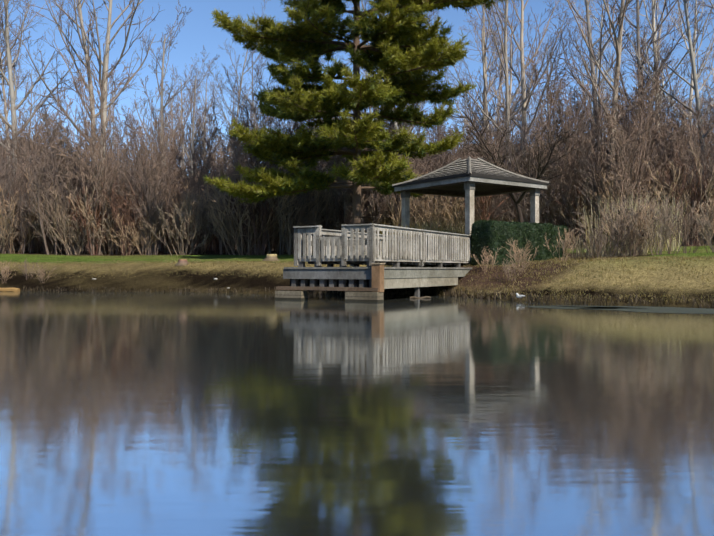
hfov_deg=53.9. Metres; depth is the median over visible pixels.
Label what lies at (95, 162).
sapling
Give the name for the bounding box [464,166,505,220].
sapling
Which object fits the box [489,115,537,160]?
sapling
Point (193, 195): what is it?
sapling
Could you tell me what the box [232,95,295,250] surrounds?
sapling
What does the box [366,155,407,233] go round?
sapling
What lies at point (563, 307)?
algae mat
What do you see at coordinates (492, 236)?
clipped hedge
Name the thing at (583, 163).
bare shrub
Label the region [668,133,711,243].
sapling
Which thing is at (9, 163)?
sapling
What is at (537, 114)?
woods
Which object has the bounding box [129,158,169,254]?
bare shrub
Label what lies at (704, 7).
tall tree
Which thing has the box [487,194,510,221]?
sapling
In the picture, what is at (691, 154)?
sapling
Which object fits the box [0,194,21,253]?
thicket
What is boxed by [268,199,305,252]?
thicket
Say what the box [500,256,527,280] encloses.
bank shrub
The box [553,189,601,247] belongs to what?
thicket
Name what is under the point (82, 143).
sapling
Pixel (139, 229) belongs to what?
thicket
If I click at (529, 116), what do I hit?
sapling
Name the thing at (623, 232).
dark bush
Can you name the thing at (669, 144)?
sapling
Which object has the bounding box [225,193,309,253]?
thicket
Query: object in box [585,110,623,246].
sapling
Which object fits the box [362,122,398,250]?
sapling
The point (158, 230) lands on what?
bare shrub
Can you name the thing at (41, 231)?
thicket
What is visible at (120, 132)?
sapling
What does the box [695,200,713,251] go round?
bank shrub
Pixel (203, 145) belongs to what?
sapling
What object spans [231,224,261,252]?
thicket
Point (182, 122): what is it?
tall tree
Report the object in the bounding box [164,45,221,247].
tall tree
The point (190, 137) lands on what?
woods
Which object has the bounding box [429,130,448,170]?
sapling
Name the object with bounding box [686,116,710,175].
sapling
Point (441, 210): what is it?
thicket
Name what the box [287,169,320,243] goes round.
bare shrub
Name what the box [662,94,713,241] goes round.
sapling
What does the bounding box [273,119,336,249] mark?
sapling
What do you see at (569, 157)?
bare shrub
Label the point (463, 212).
thicket
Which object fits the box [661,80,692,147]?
woods
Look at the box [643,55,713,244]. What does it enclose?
sapling
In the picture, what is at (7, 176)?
sapling
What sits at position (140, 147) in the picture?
sapling
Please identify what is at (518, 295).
gull
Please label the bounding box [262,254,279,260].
tree stump
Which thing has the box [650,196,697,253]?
bank shrub
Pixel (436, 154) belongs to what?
sapling
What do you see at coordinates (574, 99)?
bare shrub
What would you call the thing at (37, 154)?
sapling
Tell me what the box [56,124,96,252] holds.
sapling
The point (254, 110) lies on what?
sapling
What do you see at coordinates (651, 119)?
sapling
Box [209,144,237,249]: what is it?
sapling
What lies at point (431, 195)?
sapling
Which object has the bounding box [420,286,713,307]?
water edge weeds
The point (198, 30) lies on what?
sky
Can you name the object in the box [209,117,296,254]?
sapling
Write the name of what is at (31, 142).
sapling
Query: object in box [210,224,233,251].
thicket
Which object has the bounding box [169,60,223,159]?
tall tree
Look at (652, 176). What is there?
sapling
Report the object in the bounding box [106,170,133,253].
sapling
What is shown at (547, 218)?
thicket
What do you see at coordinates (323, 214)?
sapling
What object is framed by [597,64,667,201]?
sapling
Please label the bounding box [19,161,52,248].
sapling
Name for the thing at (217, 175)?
sapling
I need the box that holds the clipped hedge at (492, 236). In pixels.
[470,220,568,265]
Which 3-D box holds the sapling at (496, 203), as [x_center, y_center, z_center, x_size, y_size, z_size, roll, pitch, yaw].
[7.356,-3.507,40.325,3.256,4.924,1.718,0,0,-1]
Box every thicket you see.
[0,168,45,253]
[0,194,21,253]
[3,185,52,252]
[12,203,40,251]
[13,194,30,251]
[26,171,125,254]
[28,194,60,253]
[31,204,71,253]
[38,232,57,253]
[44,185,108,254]
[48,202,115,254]
[59,172,129,253]
[66,186,151,254]
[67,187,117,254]
[68,187,151,253]
[77,203,118,254]
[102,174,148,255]
[110,213,145,255]
[124,220,162,254]
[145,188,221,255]
[146,209,176,252]
[148,173,207,253]
[149,223,176,252]
[151,192,192,252]
[163,193,209,252]
[175,187,223,253]
[175,211,209,253]
[190,176,252,251]
[192,218,213,250]
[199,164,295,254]
[204,203,230,252]
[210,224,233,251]
[213,208,258,254]
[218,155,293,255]
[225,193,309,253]
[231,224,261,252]
[246,221,278,253]
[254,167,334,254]
[255,199,309,252]
[266,214,287,251]
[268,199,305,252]
[286,209,312,252]
[311,207,347,236]
[329,217,368,229]
[340,216,372,251]
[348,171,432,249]
[350,185,393,234]
[380,195,428,223]
[383,194,438,223]
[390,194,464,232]
[410,197,460,231]
[411,194,448,229]
[413,212,441,230]
[422,196,464,228]
[433,195,496,231]
[442,195,509,230]
[449,197,486,225]
[500,192,549,221]
[539,181,593,247]
[539,211,559,225]
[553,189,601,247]
[573,169,657,238]
[581,196,621,241]
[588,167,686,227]
[617,181,677,236]
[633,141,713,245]
[636,162,712,245]
[651,153,712,245]
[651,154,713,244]
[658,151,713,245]
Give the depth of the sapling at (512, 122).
55.21 m
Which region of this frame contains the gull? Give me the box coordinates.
[515,293,526,297]
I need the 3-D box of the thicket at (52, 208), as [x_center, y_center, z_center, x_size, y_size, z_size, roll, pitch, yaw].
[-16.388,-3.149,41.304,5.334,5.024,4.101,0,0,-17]
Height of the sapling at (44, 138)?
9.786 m
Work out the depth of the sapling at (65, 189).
41.85 m
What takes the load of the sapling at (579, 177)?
on the terrain at (202, 282)
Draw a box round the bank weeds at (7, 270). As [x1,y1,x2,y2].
[0,258,15,282]
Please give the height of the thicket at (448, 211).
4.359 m
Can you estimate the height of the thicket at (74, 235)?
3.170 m
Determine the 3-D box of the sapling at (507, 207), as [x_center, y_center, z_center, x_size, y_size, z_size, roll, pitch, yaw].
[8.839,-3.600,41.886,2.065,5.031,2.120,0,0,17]
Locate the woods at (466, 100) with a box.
[452,60,474,135]
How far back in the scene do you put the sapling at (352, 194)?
41.72 m
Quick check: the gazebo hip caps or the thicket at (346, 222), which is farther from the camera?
the thicket at (346, 222)
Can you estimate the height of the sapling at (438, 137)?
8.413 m
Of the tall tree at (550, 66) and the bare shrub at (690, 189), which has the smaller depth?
the bare shrub at (690, 189)
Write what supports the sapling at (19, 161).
on the terrain at (202, 282)
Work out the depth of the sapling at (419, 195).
40.94 m
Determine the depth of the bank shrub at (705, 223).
24.05 m
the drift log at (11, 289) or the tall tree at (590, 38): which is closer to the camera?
the drift log at (11, 289)
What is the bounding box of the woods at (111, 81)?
[89,50,150,151]
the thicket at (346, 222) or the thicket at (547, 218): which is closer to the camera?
the thicket at (346, 222)
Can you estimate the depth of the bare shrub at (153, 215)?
38.60 m
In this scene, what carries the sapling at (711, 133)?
on the terrain at (202, 282)
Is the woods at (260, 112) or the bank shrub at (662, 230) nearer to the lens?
the bank shrub at (662, 230)
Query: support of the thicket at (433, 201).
on the terrain at (202, 282)
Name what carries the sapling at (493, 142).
on the terrain at (202, 282)
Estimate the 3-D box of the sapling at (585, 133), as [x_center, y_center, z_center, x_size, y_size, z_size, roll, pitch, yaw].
[15.078,-6.579,46.331,5.179,10.862,4.881,0,0,-33]
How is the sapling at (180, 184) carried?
on the terrain at (202, 282)
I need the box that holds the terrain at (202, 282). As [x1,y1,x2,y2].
[0,139,713,306]
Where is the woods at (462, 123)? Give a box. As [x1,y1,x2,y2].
[445,96,478,155]
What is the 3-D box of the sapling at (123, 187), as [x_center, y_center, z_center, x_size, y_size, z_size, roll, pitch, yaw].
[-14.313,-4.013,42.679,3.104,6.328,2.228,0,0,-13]
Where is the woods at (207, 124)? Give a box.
[190,93,216,157]
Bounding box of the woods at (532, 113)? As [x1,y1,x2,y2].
[512,83,548,142]
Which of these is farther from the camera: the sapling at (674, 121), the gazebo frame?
the sapling at (674, 121)
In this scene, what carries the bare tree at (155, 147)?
on the terrain at (202, 282)
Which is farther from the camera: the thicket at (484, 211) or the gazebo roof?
the thicket at (484, 211)
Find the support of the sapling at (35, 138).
on the terrain at (202, 282)
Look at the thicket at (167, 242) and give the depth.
44.80 m
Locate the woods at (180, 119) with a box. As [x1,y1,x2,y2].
[167,91,199,171]
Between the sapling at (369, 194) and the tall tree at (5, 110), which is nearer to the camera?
the sapling at (369, 194)
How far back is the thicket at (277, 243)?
43.57 m
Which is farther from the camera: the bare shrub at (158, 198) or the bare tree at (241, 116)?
the bare tree at (241, 116)
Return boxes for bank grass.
[0,260,436,277]
[414,255,713,303]
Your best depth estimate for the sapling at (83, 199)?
41.86 m
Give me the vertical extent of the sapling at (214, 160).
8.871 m
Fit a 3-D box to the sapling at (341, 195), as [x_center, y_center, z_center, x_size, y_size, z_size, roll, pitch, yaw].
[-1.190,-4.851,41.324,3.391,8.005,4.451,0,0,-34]
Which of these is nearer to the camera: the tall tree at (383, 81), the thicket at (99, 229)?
the thicket at (99, 229)
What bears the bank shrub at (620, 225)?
on the terrain at (202, 282)
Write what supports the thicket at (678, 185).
on the terrain at (202, 282)
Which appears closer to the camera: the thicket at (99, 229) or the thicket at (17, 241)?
the thicket at (99, 229)
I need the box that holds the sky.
[0,0,713,172]
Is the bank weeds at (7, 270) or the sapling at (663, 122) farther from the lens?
the sapling at (663, 122)
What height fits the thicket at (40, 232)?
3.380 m
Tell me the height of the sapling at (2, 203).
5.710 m
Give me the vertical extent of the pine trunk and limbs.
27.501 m
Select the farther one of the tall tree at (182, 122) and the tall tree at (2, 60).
the tall tree at (182, 122)
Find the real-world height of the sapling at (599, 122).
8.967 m
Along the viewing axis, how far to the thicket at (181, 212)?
41.56 m
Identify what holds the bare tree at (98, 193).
on the terrain at (202, 282)
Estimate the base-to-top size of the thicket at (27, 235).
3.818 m
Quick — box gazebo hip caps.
[392,156,548,186]
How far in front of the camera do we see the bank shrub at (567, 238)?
23.09 m
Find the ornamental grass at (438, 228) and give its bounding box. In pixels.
[376,214,515,257]
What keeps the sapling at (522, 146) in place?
on the terrain at (202, 282)
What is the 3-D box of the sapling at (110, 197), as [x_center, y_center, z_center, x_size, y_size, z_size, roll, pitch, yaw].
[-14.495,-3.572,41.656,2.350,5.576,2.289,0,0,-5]
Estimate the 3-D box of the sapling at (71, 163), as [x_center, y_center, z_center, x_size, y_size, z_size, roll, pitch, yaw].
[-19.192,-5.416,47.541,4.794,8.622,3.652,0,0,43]
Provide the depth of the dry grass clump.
24.83 m
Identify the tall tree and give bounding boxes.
[0,0,45,84]
[0,0,67,167]
[0,0,94,250]
[0,27,64,152]
[7,0,176,170]
[68,0,164,251]
[132,0,196,250]
[148,57,207,175]
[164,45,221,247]
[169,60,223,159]
[196,0,271,154]
[315,14,441,128]
[337,0,372,117]
[337,0,454,133]
[398,15,450,142]
[429,0,544,144]
[436,0,596,205]
[457,1,536,147]
[457,3,513,159]
[474,0,578,163]
[476,0,550,158]
[514,4,582,154]
[538,0,650,183]
[559,0,672,203]
[577,0,706,243]
[597,0,706,142]
[615,0,713,244]
[691,0,713,20]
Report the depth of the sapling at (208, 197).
47.68 m
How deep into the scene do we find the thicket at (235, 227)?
38.80 m
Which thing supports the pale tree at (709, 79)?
on the terrain at (202, 282)
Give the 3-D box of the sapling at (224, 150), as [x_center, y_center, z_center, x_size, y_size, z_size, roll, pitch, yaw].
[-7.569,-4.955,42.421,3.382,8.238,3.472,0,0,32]
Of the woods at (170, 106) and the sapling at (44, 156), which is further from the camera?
the woods at (170, 106)
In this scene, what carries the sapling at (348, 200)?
on the terrain at (202, 282)
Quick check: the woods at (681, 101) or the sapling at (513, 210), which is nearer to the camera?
the sapling at (513, 210)
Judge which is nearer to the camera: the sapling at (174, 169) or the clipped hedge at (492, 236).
the clipped hedge at (492, 236)
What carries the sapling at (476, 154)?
on the terrain at (202, 282)
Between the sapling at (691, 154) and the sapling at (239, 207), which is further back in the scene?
the sapling at (239, 207)
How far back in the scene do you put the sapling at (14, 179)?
41.91 m
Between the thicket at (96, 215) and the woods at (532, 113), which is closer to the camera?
the thicket at (96, 215)
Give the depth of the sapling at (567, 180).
41.28 m
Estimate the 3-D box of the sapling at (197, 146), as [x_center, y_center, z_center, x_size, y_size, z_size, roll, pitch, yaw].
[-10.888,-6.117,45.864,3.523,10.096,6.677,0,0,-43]
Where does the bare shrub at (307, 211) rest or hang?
on the terrain at (202, 282)
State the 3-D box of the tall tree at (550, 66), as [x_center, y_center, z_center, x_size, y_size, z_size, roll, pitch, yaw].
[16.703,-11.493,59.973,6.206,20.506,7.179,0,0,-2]
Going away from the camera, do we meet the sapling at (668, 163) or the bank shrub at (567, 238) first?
the bank shrub at (567, 238)
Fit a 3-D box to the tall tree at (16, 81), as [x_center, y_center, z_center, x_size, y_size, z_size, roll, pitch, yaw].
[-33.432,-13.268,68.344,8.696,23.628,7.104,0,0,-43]
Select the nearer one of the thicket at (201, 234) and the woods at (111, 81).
the thicket at (201, 234)
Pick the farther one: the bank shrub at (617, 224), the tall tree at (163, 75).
the tall tree at (163, 75)
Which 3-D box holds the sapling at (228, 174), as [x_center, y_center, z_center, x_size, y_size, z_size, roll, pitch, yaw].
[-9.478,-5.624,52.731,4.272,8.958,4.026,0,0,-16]
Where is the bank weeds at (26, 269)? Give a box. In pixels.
[15,258,38,279]
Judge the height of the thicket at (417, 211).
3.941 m
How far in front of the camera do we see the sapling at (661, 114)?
43.11 m
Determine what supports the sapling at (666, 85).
on the terrain at (202, 282)
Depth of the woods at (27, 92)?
102.32 m
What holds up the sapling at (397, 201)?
on the terrain at (202, 282)
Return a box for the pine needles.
[203,0,520,203]
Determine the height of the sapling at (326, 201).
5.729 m
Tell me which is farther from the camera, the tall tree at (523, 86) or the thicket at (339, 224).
the tall tree at (523, 86)
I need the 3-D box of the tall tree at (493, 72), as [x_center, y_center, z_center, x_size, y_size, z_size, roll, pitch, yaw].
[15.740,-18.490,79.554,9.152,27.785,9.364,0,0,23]
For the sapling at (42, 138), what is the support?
on the terrain at (202, 282)
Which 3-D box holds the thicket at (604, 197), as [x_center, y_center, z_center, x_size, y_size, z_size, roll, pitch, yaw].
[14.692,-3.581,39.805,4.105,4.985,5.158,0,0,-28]
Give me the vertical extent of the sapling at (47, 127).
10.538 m
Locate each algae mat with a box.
[525,306,647,308]
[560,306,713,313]
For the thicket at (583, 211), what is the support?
on the terrain at (202, 282)
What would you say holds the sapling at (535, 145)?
on the terrain at (202, 282)
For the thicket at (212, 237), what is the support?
on the terrain at (202, 282)
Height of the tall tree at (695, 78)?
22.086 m
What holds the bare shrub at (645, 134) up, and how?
on the terrain at (202, 282)
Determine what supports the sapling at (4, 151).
on the terrain at (202, 282)
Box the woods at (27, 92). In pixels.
[0,43,58,156]
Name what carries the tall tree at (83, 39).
on the terrain at (202, 282)
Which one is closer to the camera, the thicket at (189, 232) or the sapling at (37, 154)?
the thicket at (189, 232)
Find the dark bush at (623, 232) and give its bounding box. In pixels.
[592,200,656,255]
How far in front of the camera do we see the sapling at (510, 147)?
42.84 m
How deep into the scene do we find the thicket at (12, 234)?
41.44 m
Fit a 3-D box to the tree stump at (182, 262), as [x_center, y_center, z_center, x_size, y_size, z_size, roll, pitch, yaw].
[-7.053,-0.225,28.349,0.680,0.262,0.671,0,0,-2]
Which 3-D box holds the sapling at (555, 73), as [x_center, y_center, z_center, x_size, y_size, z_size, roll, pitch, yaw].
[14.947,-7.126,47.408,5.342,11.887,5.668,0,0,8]
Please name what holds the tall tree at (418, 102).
on the terrain at (202, 282)
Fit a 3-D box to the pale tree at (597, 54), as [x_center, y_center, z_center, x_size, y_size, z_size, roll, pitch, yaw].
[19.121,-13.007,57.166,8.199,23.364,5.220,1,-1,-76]
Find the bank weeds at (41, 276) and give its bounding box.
[31,264,56,282]
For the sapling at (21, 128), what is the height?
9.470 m
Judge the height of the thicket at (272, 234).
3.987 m
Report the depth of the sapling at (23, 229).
41.51 m
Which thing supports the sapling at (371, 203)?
on the terrain at (202, 282)
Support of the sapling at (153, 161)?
on the terrain at (202, 282)
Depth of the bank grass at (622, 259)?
19.02 m
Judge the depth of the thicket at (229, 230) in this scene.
43.22 m
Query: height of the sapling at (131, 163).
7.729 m
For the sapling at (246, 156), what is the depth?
57.35 m
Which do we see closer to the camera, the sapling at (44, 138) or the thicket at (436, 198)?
the thicket at (436, 198)
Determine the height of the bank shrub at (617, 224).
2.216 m
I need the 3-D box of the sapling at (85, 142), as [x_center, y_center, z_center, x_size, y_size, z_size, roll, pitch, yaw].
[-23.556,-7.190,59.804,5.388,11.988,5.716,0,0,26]
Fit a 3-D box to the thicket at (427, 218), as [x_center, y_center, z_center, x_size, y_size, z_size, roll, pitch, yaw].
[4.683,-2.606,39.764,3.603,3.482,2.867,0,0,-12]
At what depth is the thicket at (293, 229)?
40.26 m
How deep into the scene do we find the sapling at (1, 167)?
42.65 m
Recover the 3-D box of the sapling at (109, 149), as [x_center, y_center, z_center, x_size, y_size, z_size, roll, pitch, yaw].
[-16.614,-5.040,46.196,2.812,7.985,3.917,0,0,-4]
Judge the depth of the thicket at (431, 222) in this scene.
39.31 m
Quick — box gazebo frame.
[394,176,546,265]
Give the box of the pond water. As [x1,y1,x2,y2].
[0,291,713,535]
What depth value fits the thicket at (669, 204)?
37.41 m
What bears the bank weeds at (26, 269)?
on the terrain at (202, 282)
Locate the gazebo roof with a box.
[392,159,548,187]
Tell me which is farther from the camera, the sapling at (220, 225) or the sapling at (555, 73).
the sapling at (555, 73)
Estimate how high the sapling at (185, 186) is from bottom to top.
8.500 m
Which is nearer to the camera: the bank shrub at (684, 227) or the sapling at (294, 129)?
the bank shrub at (684, 227)
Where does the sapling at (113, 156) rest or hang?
on the terrain at (202, 282)
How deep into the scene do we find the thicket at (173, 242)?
43.55 m
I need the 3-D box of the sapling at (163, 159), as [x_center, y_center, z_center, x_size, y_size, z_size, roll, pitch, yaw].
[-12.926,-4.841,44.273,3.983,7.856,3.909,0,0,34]
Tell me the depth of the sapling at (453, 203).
39.73 m
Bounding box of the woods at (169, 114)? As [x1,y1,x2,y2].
[139,88,179,153]
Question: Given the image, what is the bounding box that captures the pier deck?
[275,223,471,301]
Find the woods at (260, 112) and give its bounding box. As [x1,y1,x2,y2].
[241,79,281,132]
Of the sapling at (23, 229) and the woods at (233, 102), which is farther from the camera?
the woods at (233, 102)
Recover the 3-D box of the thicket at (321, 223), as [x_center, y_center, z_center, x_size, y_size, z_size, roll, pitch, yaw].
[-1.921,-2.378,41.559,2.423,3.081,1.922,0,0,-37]
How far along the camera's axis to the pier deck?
18.81 m
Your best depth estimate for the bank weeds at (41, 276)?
27.06 m
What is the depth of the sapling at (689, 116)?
36.14 m
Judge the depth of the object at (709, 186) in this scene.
35.88 m
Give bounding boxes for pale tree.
[558,0,626,161]
[582,0,713,135]
[623,0,713,136]
[697,45,713,106]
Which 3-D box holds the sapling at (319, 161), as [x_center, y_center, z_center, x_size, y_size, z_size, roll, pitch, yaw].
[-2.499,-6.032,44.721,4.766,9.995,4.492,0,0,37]
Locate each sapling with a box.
[0,96,36,250]
[0,99,26,184]
[0,123,16,197]
[0,130,56,251]
[0,143,30,247]
[0,144,23,252]
[0,158,33,253]
[0,160,27,253]
[0,171,19,250]
[2,141,28,186]
[4,110,70,176]
[6,104,66,250]
[8,186,33,253]
[9,154,50,253]
[10,158,53,253]
[12,107,78,250]
[14,129,77,254]
[17,106,74,252]
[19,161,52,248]
[23,111,72,174]
[24,119,57,250]
[26,106,62,249]
[27,98,108,253]
[27,164,66,253]
[28,125,78,247]
[34,153,94,253]
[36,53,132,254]
[38,116,114,250]
[44,172,79,254]
[47,129,133,252]
[54,127,89,250]
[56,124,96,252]
[61,107,97,211]
[66,173,106,253]
[69,114,139,251]
[85,135,121,196]
[90,129,146,250]
[93,162,122,252]
[95,154,140,254]
[96,153,147,252]
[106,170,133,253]
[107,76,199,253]
[107,120,168,253]
[108,108,180,254]
[114,100,181,246]
[119,115,177,250]
[124,129,184,247]
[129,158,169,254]
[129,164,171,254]
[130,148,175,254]
[135,122,176,252]
[154,99,226,250]
[154,149,197,244]
[157,118,224,249]
[157,139,186,253]
[161,176,205,250]
[164,143,204,250]
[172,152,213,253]
[185,102,258,247]
[198,163,222,250]
[202,149,224,250]
[203,153,251,252]
[204,115,245,252]
[204,137,253,248]
[205,141,250,249]
[206,156,243,253]
[208,189,232,253]
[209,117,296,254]
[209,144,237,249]
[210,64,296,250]
[220,148,270,252]
[228,61,284,253]
[228,115,255,248]
[228,163,266,252]
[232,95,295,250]
[237,83,314,254]
[259,94,338,247]
[260,160,305,252]
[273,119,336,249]
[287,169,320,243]
[292,118,334,240]
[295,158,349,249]
[308,160,345,226]
[311,189,341,236]
[312,151,367,228]
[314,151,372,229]
[319,159,381,230]
[340,158,368,223]
[343,185,388,232]
[345,90,427,233]
[351,71,438,233]
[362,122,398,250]
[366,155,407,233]
[380,156,430,224]
[385,192,420,227]
[402,90,461,209]
[404,127,444,171]
[414,110,492,231]
[421,126,456,168]
[422,162,442,220]
[424,115,479,171]
[426,160,450,223]
[427,129,463,169]
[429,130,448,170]
[429,196,463,232]
[432,124,496,200]
[437,158,463,227]
[442,131,511,198]
[446,122,464,159]
[452,125,496,161]
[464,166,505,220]
[472,105,525,218]
[473,85,531,171]
[473,104,533,207]
[475,194,509,220]
[477,103,523,219]
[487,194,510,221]
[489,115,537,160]
[491,159,528,221]
[493,131,546,214]
[493,167,521,221]
[502,113,553,210]
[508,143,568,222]
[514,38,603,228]
[515,173,545,223]
[518,120,557,208]
[532,74,586,202]
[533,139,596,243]
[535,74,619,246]
[537,87,620,247]
[539,138,589,246]
[540,66,604,245]
[541,127,600,247]
[545,82,603,243]
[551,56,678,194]
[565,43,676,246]
[571,174,597,247]
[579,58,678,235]
[580,88,644,244]
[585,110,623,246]
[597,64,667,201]
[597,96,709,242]
[598,101,661,211]
[608,72,691,215]
[608,141,663,210]
[627,94,683,243]
[628,73,696,245]
[630,138,673,241]
[636,78,680,162]
[641,131,704,243]
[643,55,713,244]
[643,101,704,198]
[647,98,676,182]
[659,100,683,163]
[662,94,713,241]
[667,112,713,225]
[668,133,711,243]
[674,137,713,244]
[679,150,713,244]
[684,81,713,197]
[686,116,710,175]
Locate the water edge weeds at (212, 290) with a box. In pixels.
[2,285,437,295]
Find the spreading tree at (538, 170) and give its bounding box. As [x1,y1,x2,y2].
[445,86,584,222]
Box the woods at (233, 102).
[207,65,251,163]
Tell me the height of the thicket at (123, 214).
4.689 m
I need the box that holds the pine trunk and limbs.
[204,0,488,254]
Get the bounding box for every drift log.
[0,287,19,291]
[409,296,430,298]
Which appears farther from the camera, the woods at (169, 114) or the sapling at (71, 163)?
the woods at (169, 114)
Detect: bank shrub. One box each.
[468,246,497,272]
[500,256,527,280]
[506,239,538,270]
[543,227,580,260]
[573,197,637,256]
[578,223,609,257]
[586,194,650,255]
[600,197,661,255]
[603,193,664,255]
[629,198,682,254]
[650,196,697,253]
[652,196,713,252]
[688,199,713,252]
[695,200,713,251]
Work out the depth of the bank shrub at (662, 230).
23.34 m
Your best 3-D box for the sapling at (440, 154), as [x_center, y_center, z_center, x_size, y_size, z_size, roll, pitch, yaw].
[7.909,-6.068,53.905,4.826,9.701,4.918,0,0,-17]
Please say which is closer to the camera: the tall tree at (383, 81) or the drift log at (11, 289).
the drift log at (11, 289)
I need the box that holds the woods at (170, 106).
[154,77,197,143]
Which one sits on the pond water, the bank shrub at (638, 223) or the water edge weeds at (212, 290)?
the water edge weeds at (212, 290)
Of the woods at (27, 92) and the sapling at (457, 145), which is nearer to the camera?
the sapling at (457, 145)
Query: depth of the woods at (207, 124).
84.76 m
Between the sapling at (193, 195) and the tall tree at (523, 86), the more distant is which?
the tall tree at (523, 86)
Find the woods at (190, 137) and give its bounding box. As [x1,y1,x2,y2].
[179,114,201,163]
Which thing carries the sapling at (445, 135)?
on the terrain at (202, 282)
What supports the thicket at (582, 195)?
on the terrain at (202, 282)
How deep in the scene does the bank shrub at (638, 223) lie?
23.82 m
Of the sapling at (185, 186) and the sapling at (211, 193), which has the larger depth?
the sapling at (185, 186)
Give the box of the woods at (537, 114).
[529,102,552,145]
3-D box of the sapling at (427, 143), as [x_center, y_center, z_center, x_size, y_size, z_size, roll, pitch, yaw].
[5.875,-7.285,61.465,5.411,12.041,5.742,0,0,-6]
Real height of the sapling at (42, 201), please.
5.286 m
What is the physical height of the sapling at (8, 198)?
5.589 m
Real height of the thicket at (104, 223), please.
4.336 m
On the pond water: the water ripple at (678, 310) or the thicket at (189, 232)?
the water ripple at (678, 310)
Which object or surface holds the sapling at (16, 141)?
on the terrain at (202, 282)
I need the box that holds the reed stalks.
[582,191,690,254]
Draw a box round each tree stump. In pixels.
[175,259,188,265]
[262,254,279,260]
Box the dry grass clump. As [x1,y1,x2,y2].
[563,230,653,257]
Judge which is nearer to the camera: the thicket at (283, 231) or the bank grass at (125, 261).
the bank grass at (125, 261)
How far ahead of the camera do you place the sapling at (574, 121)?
44.23 m
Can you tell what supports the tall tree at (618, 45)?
on the terrain at (202, 282)
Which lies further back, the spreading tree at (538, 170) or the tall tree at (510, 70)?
the tall tree at (510, 70)
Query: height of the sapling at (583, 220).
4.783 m
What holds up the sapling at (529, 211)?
on the terrain at (202, 282)
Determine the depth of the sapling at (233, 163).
40.90 m
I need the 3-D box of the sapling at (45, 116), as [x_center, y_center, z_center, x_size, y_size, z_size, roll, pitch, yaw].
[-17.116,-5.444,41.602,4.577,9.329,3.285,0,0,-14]
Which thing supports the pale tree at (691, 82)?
on the terrain at (202, 282)
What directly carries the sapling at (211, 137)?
on the terrain at (202, 282)
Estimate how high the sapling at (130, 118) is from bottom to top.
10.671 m
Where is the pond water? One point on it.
(174, 414)
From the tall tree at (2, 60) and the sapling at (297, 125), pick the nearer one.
the sapling at (297, 125)
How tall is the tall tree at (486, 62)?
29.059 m
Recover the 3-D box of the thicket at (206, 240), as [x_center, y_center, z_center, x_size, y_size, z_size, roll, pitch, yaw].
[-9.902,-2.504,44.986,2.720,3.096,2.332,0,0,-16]
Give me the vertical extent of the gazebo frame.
3.215 m
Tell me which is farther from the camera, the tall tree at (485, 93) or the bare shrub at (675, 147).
the tall tree at (485, 93)
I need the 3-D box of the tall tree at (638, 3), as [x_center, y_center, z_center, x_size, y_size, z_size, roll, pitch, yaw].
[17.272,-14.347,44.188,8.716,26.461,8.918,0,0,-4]
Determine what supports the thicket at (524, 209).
on the terrain at (202, 282)
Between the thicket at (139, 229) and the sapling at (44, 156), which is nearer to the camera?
the thicket at (139, 229)
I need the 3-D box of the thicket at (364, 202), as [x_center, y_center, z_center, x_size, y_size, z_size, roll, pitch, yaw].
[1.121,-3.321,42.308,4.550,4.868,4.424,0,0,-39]
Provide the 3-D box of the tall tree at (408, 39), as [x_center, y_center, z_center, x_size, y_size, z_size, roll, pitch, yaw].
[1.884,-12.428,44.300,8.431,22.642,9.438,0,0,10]
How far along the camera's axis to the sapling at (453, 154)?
42.07 m
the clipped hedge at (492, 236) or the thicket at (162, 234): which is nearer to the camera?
the clipped hedge at (492, 236)
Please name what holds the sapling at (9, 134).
on the terrain at (202, 282)
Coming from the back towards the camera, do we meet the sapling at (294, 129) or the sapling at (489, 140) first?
the sapling at (489, 140)
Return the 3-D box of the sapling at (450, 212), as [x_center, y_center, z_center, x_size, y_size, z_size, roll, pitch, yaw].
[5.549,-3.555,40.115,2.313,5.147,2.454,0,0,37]
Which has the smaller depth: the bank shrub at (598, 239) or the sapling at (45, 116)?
the bank shrub at (598, 239)
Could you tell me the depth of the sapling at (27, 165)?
41.83 m

